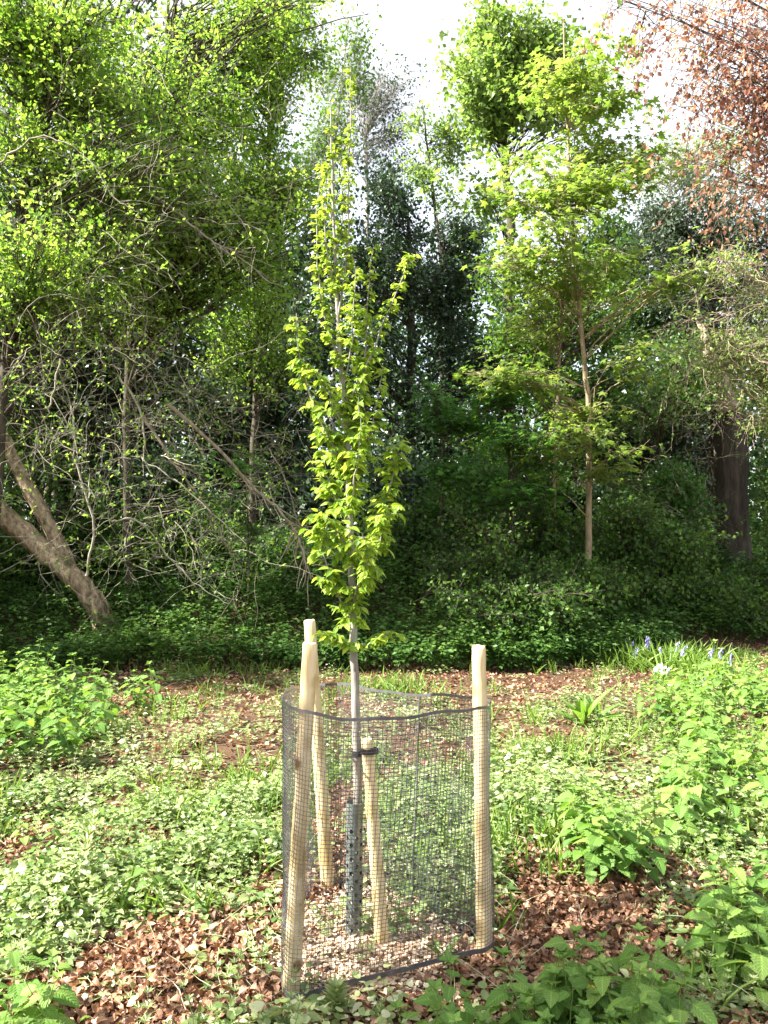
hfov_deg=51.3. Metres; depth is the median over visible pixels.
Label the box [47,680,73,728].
nettle
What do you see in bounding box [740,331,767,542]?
bushy shrub
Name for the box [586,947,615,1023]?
nettle
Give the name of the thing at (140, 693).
nettle
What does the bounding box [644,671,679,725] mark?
nettle
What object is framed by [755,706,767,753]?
nettle
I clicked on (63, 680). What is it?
nettle
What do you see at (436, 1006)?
nettle
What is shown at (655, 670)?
bluebell
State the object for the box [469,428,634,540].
holly bush
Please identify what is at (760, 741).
nettle
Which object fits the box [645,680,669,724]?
nettle
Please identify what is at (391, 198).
ivy clad tree
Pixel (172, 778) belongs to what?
nettle
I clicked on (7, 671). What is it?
nettle
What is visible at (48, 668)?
nettle
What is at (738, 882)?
nettle
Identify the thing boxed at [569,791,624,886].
nettle
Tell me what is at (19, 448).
bushy shrub
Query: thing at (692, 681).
nettle
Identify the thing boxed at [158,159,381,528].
holly tree
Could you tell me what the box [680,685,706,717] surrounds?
nettle
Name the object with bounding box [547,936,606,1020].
nettle
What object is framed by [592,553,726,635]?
bank bush
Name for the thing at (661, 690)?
nettle
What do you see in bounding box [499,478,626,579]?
bank bush
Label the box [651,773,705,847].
nettle
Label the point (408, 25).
sky
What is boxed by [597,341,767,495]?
holly bush
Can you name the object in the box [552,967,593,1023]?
nettle
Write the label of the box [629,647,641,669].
bluebell
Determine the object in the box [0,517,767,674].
undergrowth
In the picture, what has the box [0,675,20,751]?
nettle
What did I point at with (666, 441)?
holly bush
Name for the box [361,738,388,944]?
timber stake
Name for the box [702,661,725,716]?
nettle
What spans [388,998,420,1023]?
nettle
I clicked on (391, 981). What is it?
wood chips
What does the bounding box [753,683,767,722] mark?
nettle
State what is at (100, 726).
nettle
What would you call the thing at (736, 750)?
nettle
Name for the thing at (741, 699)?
nettle
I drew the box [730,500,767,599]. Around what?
bank bush
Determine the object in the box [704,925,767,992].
nettle
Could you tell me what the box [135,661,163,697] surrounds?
nettle
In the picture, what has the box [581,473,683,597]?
bank bush
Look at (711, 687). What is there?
nettle
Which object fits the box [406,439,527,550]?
bank bush
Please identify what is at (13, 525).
leaning trunk
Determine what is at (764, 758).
nettle
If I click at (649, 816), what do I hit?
nettle
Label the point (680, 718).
nettle
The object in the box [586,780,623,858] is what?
nettle
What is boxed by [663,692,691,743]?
nettle
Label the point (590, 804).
nettle
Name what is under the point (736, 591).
bank bush
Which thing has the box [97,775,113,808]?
nettle
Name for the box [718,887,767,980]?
nettle
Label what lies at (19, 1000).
nettle
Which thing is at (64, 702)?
nettle
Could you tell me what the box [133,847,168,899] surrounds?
nettle
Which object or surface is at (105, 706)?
nettle
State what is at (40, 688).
nettle
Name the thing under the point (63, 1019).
nettle
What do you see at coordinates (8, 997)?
nettle
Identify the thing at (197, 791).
nettle
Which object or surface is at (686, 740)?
nettle
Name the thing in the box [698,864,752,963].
nettle
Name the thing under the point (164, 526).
bare branch
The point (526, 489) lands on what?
sycamore sapling
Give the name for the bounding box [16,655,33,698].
nettle
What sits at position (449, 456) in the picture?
holly bush
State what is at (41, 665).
nettle
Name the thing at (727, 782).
nettle
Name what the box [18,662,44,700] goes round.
nettle
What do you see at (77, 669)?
nettle
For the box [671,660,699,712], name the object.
nettle
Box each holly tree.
[0,0,235,536]
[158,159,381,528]
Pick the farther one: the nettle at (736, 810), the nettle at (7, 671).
the nettle at (7, 671)
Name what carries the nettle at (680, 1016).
on the ground at (228, 747)
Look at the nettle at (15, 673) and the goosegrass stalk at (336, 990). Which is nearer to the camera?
the goosegrass stalk at (336, 990)
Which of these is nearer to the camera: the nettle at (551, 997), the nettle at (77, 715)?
the nettle at (551, 997)
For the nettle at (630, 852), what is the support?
on the ground at (228, 747)
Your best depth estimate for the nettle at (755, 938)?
3.06 m
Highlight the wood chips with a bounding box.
[267,883,465,1002]
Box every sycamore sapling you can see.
[184,442,282,614]
[396,370,547,596]
[439,371,582,584]
[492,243,648,533]
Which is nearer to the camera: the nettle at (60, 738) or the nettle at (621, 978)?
the nettle at (621, 978)
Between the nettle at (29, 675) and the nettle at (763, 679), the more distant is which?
the nettle at (763, 679)
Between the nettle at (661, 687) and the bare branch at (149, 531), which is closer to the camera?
the nettle at (661, 687)
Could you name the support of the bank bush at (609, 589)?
on the ground at (228, 747)
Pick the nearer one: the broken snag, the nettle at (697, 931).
the nettle at (697, 931)
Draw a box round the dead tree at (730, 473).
[703,352,751,574]
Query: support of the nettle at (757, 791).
on the ground at (228, 747)
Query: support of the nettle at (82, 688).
on the ground at (228, 747)
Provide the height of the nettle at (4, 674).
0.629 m
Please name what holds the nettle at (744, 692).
on the ground at (228, 747)
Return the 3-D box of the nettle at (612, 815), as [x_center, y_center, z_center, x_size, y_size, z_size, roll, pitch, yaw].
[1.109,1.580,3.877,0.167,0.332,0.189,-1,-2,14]
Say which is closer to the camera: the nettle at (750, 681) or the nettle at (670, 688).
the nettle at (670, 688)
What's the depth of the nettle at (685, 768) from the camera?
4.66 m
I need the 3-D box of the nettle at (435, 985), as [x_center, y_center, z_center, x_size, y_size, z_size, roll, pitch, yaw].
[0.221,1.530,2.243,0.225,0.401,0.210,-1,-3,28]
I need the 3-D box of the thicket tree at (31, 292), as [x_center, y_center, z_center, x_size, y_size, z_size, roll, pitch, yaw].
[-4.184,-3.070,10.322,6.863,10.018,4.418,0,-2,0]
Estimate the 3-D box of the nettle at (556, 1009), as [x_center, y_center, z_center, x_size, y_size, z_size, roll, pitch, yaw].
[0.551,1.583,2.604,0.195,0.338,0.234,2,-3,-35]
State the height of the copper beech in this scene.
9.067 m
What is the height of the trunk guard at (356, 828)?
0.556 m
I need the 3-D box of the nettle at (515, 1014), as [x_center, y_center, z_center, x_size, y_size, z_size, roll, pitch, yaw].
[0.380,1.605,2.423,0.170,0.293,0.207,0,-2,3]
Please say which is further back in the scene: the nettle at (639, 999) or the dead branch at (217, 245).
the dead branch at (217, 245)
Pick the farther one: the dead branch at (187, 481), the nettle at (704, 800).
the dead branch at (187, 481)
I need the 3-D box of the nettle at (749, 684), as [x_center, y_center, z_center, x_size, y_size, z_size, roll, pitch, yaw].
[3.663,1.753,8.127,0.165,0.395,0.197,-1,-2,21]
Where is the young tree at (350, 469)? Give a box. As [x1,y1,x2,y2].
[283,69,421,932]
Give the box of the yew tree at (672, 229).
[610,161,767,539]
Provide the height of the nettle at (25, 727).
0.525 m
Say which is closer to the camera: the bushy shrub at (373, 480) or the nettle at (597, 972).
the nettle at (597, 972)
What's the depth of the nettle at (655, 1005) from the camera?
2.40 m
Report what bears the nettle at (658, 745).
on the ground at (228, 747)
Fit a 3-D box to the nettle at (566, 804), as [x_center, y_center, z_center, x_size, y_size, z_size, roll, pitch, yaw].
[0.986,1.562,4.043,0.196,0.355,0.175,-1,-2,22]
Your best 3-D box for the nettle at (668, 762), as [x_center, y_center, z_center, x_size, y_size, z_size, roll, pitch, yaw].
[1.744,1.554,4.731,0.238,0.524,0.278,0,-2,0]
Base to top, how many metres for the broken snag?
1.835 m
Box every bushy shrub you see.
[2,368,289,554]
[313,415,452,569]
[403,484,603,656]
[448,237,668,518]
[581,313,762,550]
[618,228,767,455]
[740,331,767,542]
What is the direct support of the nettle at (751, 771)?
on the ground at (228, 747)
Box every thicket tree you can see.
[0,0,322,628]
[1,0,382,651]
[148,0,353,566]
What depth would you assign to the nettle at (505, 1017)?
2.44 m
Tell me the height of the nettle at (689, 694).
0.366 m
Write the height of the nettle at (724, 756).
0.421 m
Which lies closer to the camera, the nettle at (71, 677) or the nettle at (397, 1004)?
the nettle at (397, 1004)
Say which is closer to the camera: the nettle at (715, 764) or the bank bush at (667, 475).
the nettle at (715, 764)
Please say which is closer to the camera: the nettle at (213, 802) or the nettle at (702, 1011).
the nettle at (702, 1011)
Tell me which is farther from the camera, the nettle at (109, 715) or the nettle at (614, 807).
the nettle at (109, 715)
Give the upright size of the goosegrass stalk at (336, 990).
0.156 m
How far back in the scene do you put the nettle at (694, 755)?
5.12 m
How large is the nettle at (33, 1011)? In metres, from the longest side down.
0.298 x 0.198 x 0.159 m
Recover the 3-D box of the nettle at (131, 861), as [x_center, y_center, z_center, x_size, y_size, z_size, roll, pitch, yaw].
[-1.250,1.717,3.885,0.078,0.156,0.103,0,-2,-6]
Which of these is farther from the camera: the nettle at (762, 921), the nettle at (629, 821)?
the nettle at (629, 821)
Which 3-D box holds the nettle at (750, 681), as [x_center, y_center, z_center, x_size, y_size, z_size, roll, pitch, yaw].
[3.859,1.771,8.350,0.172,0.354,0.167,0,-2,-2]
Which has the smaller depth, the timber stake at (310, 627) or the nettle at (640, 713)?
the timber stake at (310, 627)
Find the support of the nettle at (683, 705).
on the ground at (228, 747)
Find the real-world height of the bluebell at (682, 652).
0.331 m
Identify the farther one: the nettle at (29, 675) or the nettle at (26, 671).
the nettle at (26, 671)
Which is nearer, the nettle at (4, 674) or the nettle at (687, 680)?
the nettle at (687, 680)
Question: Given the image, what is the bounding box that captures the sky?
[0,0,767,518]
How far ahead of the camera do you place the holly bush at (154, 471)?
13.90 m
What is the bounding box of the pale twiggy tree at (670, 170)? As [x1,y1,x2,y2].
[613,114,767,515]
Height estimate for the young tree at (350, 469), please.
3.640 m
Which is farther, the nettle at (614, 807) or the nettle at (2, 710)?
the nettle at (2, 710)
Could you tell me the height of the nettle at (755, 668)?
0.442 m
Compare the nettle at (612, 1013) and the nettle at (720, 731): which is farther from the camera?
the nettle at (720, 731)
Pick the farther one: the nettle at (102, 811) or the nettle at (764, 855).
the nettle at (102, 811)
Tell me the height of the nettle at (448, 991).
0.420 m
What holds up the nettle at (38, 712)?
on the ground at (228, 747)
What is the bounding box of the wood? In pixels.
[0,50,767,542]
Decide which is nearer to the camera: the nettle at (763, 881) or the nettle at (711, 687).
the nettle at (763, 881)
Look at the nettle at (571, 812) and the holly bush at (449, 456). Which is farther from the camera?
the holly bush at (449, 456)
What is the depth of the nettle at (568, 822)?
3.84 m
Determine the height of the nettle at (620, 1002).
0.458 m
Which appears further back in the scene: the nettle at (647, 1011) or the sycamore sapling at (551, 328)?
the sycamore sapling at (551, 328)
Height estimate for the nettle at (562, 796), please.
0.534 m
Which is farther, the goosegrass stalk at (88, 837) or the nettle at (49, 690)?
the nettle at (49, 690)
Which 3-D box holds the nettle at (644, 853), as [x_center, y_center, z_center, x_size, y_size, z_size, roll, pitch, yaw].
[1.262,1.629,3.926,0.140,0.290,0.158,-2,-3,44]
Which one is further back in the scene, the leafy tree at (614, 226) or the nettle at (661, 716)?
the leafy tree at (614, 226)
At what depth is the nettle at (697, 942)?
2.92 m
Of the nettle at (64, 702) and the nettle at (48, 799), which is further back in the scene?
the nettle at (64, 702)
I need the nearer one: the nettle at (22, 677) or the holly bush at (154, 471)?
the nettle at (22, 677)
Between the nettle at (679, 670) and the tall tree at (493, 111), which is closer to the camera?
the nettle at (679, 670)
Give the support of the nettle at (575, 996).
on the ground at (228, 747)
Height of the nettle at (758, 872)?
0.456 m
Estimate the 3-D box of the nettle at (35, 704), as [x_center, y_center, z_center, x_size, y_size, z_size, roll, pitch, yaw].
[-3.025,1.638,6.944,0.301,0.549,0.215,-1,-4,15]
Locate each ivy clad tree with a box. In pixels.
[320,151,493,484]
[398,199,535,483]
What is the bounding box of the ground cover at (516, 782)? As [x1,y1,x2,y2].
[0,612,767,1023]
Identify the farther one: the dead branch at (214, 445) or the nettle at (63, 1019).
the dead branch at (214, 445)
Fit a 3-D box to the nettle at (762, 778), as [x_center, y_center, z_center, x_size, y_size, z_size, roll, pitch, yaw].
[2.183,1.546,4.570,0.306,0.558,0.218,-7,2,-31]
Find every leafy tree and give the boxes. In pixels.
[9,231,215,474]
[521,201,726,488]
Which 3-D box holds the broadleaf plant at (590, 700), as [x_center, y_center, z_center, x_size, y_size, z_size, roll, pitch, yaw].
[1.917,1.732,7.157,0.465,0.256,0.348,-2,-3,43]
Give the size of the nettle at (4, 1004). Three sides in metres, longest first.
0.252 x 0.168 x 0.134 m
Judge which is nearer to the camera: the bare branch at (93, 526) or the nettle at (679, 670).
the nettle at (679, 670)
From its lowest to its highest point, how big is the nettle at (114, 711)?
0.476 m
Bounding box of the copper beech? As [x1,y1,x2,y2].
[562,0,767,280]
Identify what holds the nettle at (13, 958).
on the ground at (228, 747)
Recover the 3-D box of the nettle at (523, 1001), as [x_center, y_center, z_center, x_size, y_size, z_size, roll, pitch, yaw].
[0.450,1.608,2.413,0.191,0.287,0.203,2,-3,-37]
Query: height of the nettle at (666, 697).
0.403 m
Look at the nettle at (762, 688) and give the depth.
6.96 m
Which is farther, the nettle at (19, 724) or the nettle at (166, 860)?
the nettle at (19, 724)
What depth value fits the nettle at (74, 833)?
4.18 m
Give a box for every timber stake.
[282,642,316,1004]
[304,619,333,892]
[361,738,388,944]
[472,645,492,955]
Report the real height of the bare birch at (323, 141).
16.760 m
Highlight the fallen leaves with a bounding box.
[0,565,767,1023]
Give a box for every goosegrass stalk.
[64,809,99,873]
[318,973,353,1022]
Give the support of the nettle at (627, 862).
on the ground at (228, 747)
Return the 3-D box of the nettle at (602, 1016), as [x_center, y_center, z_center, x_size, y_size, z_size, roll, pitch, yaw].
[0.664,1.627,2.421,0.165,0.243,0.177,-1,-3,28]
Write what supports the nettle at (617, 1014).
on the ground at (228, 747)
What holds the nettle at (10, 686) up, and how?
on the ground at (228, 747)
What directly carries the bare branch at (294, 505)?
attached to the thicket tree at (188, 76)
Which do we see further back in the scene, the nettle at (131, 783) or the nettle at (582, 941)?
the nettle at (131, 783)
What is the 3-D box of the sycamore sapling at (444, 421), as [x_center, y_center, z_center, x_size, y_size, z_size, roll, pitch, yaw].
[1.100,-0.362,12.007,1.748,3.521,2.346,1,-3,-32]
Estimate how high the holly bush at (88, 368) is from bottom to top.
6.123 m
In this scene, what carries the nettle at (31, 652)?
on the ground at (228, 747)
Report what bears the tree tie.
attached to the young tree at (350, 469)
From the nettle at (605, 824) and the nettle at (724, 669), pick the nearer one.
the nettle at (605, 824)
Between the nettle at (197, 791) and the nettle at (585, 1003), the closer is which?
the nettle at (585, 1003)
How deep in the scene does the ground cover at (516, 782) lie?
4.13 m
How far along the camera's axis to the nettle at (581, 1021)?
2.26 m
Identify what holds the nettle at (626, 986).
on the ground at (228, 747)
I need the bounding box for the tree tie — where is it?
[352,746,378,756]
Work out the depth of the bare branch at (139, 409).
9.84 m
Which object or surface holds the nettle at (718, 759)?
on the ground at (228, 747)
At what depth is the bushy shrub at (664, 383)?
14.39 m
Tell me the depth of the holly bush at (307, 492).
14.33 m
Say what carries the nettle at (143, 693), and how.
on the ground at (228, 747)
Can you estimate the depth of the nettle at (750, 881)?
3.33 m
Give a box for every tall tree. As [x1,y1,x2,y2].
[380,95,496,385]
[416,0,631,522]
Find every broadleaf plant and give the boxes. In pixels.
[417,935,461,956]
[545,686,627,726]
[578,690,620,716]
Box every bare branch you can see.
[0,130,140,212]
[4,359,61,482]
[28,332,94,576]
[111,517,228,603]
[118,376,245,543]
[158,506,179,539]
[268,448,308,586]
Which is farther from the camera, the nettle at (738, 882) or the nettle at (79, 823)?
the nettle at (79, 823)
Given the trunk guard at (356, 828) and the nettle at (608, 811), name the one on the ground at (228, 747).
the nettle at (608, 811)
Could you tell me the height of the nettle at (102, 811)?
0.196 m
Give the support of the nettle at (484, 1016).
on the ground at (228, 747)
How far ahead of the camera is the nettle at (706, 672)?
8.02 m
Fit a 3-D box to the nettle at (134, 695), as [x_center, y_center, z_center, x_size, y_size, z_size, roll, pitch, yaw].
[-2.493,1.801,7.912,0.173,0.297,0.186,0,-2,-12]
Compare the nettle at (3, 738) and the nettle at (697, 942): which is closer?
the nettle at (697, 942)
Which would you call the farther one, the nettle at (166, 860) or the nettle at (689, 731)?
the nettle at (689, 731)
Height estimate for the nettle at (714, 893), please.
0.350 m
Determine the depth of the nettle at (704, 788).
4.52 m
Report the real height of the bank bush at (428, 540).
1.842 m
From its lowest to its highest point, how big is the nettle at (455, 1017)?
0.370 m
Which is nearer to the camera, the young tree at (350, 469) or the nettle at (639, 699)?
the young tree at (350, 469)
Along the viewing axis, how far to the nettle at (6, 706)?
6.21 m
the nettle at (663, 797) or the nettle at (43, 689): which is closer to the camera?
the nettle at (663, 797)
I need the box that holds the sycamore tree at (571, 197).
[425,0,737,565]
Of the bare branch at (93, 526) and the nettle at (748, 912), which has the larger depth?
the bare branch at (93, 526)
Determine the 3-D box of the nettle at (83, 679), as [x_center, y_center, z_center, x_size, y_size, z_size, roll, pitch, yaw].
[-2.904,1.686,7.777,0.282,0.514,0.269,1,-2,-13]
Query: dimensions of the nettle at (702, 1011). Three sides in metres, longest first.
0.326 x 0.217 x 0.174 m
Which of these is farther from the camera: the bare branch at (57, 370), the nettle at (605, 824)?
the bare branch at (57, 370)
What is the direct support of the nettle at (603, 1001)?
on the ground at (228, 747)
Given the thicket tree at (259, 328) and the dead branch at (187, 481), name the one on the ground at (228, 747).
the thicket tree at (259, 328)
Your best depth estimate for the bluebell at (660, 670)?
9.41 m
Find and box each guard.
[281,682,494,998]
[346,799,362,935]
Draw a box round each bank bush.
[0,505,79,603]
[68,496,188,582]
[150,503,272,587]
[239,516,340,608]
[345,484,473,581]
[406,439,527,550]
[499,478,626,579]
[502,577,608,660]
[514,546,656,637]
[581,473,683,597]
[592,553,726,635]
[609,505,737,613]
[637,451,739,554]
[679,558,767,638]
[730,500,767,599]
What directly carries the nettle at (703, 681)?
on the ground at (228, 747)
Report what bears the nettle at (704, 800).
on the ground at (228, 747)
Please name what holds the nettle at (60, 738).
on the ground at (228, 747)
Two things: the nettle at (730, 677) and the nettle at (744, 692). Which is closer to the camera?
the nettle at (744, 692)
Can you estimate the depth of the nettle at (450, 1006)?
2.27 m
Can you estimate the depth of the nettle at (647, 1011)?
2.50 m
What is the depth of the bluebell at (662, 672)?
9.29 m
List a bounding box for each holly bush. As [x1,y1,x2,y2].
[0,246,204,491]
[26,423,271,555]
[108,299,373,522]
[232,446,373,560]
[359,412,530,557]
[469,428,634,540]
[531,342,708,541]
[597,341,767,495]
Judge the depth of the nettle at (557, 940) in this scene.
2.75 m
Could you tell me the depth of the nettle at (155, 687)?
7.76 m
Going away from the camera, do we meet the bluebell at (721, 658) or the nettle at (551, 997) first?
the nettle at (551, 997)
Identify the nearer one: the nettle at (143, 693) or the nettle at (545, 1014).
the nettle at (545, 1014)
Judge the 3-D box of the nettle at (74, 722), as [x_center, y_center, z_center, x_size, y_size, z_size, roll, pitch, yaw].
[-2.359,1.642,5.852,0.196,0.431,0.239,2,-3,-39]
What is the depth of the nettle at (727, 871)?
3.35 m
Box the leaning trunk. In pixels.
[0,429,120,635]
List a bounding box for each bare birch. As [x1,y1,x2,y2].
[274,3,389,467]
[311,37,441,530]
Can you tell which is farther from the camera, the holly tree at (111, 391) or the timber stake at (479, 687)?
the holly tree at (111, 391)
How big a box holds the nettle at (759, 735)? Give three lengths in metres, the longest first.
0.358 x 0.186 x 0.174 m
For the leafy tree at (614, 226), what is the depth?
20.16 m
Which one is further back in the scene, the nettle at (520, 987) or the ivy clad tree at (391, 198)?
the ivy clad tree at (391, 198)
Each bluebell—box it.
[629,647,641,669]
[650,664,672,683]
[653,665,673,680]
[657,662,671,681]
[657,668,674,678]
[678,646,694,667]
[714,649,739,672]
[725,652,752,678]
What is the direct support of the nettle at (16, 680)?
on the ground at (228, 747)
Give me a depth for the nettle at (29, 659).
8.06 m
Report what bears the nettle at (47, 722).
on the ground at (228, 747)
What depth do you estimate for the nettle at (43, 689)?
6.92 m
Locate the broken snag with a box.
[696,322,739,414]
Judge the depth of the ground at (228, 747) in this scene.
7.19 m
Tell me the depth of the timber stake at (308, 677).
2.83 m
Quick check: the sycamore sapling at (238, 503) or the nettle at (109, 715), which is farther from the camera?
the sycamore sapling at (238, 503)
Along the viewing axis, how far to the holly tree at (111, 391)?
15.96 m
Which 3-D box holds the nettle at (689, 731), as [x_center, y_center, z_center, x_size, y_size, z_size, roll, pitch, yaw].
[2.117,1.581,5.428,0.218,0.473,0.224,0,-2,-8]
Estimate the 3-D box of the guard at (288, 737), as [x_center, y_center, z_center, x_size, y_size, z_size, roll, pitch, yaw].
[0.013,1.216,3.250,0.841,1.015,1.072,0,-2,0]
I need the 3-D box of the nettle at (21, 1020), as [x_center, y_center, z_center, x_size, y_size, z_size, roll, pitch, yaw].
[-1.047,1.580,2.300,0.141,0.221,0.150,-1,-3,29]
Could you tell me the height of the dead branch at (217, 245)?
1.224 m
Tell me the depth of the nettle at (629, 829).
3.82 m
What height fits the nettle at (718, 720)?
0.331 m
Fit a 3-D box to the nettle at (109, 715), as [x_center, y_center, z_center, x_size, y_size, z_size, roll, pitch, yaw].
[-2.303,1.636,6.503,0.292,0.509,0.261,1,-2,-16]
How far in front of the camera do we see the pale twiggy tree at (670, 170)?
26.27 m
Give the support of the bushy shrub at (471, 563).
on the ground at (228, 747)
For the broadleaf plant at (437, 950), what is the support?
on the ground at (228, 747)
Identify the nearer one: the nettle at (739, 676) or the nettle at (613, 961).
the nettle at (613, 961)
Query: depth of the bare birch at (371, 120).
27.38 m
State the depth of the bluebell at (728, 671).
9.06 m
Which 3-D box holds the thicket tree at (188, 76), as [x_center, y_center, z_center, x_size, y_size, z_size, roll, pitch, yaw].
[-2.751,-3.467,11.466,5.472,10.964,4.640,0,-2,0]
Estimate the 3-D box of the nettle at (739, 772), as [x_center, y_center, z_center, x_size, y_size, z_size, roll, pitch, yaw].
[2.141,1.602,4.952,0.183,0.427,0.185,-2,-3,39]
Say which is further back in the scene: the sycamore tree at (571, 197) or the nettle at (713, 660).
the sycamore tree at (571, 197)
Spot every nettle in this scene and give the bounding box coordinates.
[0,651,26,706]
[0,656,17,684]
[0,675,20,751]
[0,676,18,738]
[0,685,13,737]
[0,691,18,748]
[0,713,26,767]
[0,924,50,1017]
[0,974,10,1015]
[0,989,21,1023]
[0,991,26,1023]
[1,658,27,693]
[1,672,25,702]
[2,689,34,757]
[3,689,52,765]
[5,673,23,704]
[5,686,43,747]
[10,651,36,701]
[10,813,36,848]
[10,964,63,1023]
[11,680,48,737]
[13,652,48,703]
[14,1016,30,1023]
[15,647,50,702]
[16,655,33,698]
[17,654,39,676]
[17,836,44,888]
[18,638,47,687]
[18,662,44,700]
[19,667,49,729]
[20,661,41,701]
[20,947,79,1023]
[20,971,76,1023]
[23,676,47,722]
[27,689,53,735]
[30,647,61,697]
[30,654,55,697]
[31,666,57,717]
[34,667,68,724]
[34,670,62,728]
[36,682,86,772]
[38,785,64,820]
[39,700,78,765]
[42,817,66,846]
[44,860,62,894]
[46,707,79,756]
[47,664,71,707]
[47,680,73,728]
[53,688,79,729]
[56,653,81,705]
[59,652,87,695]
[62,703,89,752]
[68,815,89,851]
[69,658,101,704]
[69,661,109,703]
[70,668,107,729]
[72,695,96,729]
[72,810,87,838]
[77,696,109,757]
[83,670,107,715]
[84,798,110,825]
[85,682,115,735]
[90,684,121,742]
[91,672,120,721]
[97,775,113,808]
[116,771,145,816]
[118,670,149,711]
[120,851,133,871]
[123,680,140,705]
[123,783,141,805]
[128,675,147,703]
[133,680,149,703]
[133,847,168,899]
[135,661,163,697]
[140,662,168,703]
[147,839,170,867]
[164,770,183,792]
[183,781,204,806]
[205,778,232,822]
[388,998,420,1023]
[413,950,482,1021]
[414,1001,447,1023]
[423,978,467,1023]
[428,977,488,1023]
[442,1001,461,1023]
[447,1011,461,1023]
[457,989,495,1016]
[475,1009,492,1023]
[485,946,541,1023]
[489,982,526,1023]
[499,991,537,1023]
[504,993,550,1023]
[509,981,553,1023]
[521,963,578,1022]
[523,1008,554,1023]
[525,944,589,1023]
[525,950,591,1023]
[531,944,585,1023]
[540,924,616,1008]
[545,952,596,1018]
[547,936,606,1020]
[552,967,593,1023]
[554,750,601,867]
[557,777,597,870]
[558,782,589,848]
[559,787,600,869]
[565,784,616,879]
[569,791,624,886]
[571,965,620,1023]
[571,969,622,1022]
[572,788,619,857]
[572,954,625,1023]
[574,1015,589,1023]
[575,790,610,838]
[576,998,590,1023]
[585,931,634,1010]
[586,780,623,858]
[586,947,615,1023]
[588,784,621,821]
[588,939,637,1023]
[592,1007,621,1023]
[593,951,659,1019]
[595,998,615,1023]
[596,790,628,846]
[597,800,641,882]
[598,792,625,839]
[600,795,646,874]
[601,801,628,850]
[604,1008,617,1023]
[606,960,659,1023]
[607,795,623,840]
[614,938,689,1023]
[614,970,665,1023]
[615,810,653,881]
[616,922,679,1008]
[617,991,679,1023]
[620,945,671,1012]
[621,800,640,863]
[621,969,670,1022]
[626,815,657,868]
[627,794,655,867]
[633,683,654,718]
[635,683,660,737]
[636,791,675,882]
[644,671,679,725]
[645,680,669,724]
[648,679,670,714]
[651,726,698,805]
[651,744,683,786]
[651,747,687,819]
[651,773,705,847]
[652,674,674,713]
[657,963,717,1023]
[658,682,678,727]
[661,1014,678,1023]
[662,678,678,715]
[663,660,686,705]
[663,671,683,712]
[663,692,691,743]
[664,737,710,815]
[665,754,722,829]
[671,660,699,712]
[671,667,697,706]
[671,976,691,1023]
[672,753,724,821]
[673,656,702,687]
[673,665,688,697]
[675,685,699,714]
[677,687,698,721]
[677,695,699,738]
[678,692,716,753]
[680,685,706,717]
[681,658,705,701]
[681,663,719,712]
[681,903,751,981]
[682,711,717,766]
[683,871,733,947]
[684,681,716,751]
[686,672,705,705]
[687,685,719,738]
[687,713,716,774]
[687,736,725,794]
[689,758,723,820]
[689,913,748,953]
[691,878,753,966]
[692,666,708,691]
[692,724,721,774]
[692,853,753,935]
[696,669,714,703]
[696,704,721,754]
[697,660,718,694]
[698,669,725,715]
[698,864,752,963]
[699,834,767,944]
[700,639,728,691]
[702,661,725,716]
[703,776,755,845]
[704,702,727,726]
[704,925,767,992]
[706,656,736,714]
[709,718,767,803]
[711,655,736,687]
[711,725,749,776]
[713,866,746,918]
[714,662,735,698]
[714,691,740,734]
[715,737,746,795]
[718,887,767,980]
[719,906,767,1009]
[721,665,749,708]
[722,709,762,787]
[723,667,756,715]
[727,850,767,921]
[729,663,750,705]
[730,882,767,946]
[732,848,767,906]
[734,734,767,810]
[736,666,751,688]
[736,667,759,711]
[737,664,767,714]
[739,914,760,942]
[742,655,761,685]
[742,736,767,780]
[742,822,767,898]
[743,888,767,933]
[744,717,764,761]
[745,662,767,701]
[746,662,767,715]
[746,664,762,688]
[746,726,766,768]
[750,676,767,713]
[751,849,767,902]
[752,775,767,798]
[753,676,767,708]
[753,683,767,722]
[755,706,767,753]
[756,754,767,779]
[759,912,767,946]
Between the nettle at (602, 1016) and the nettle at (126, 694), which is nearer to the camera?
the nettle at (602, 1016)
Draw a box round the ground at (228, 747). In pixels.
[0,533,767,1023]
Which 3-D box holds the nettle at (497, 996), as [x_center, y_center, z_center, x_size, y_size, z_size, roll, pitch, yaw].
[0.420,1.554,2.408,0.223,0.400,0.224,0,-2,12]
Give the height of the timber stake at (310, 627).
1.293 m
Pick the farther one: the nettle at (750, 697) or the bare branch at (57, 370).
the bare branch at (57, 370)
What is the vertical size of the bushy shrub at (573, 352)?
6.746 m
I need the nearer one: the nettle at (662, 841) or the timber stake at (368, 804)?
the timber stake at (368, 804)
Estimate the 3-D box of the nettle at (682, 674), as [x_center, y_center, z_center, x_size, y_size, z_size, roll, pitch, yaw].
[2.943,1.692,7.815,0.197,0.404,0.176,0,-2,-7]
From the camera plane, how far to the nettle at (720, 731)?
5.74 m
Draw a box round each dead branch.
[143,416,244,575]
[146,191,283,286]
[166,403,335,605]
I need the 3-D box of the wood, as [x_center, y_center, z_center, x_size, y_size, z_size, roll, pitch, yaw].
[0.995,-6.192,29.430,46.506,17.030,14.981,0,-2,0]
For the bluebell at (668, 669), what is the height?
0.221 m
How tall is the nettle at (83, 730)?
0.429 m
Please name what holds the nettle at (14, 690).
on the ground at (228, 747)
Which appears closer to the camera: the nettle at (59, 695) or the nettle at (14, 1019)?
the nettle at (14, 1019)

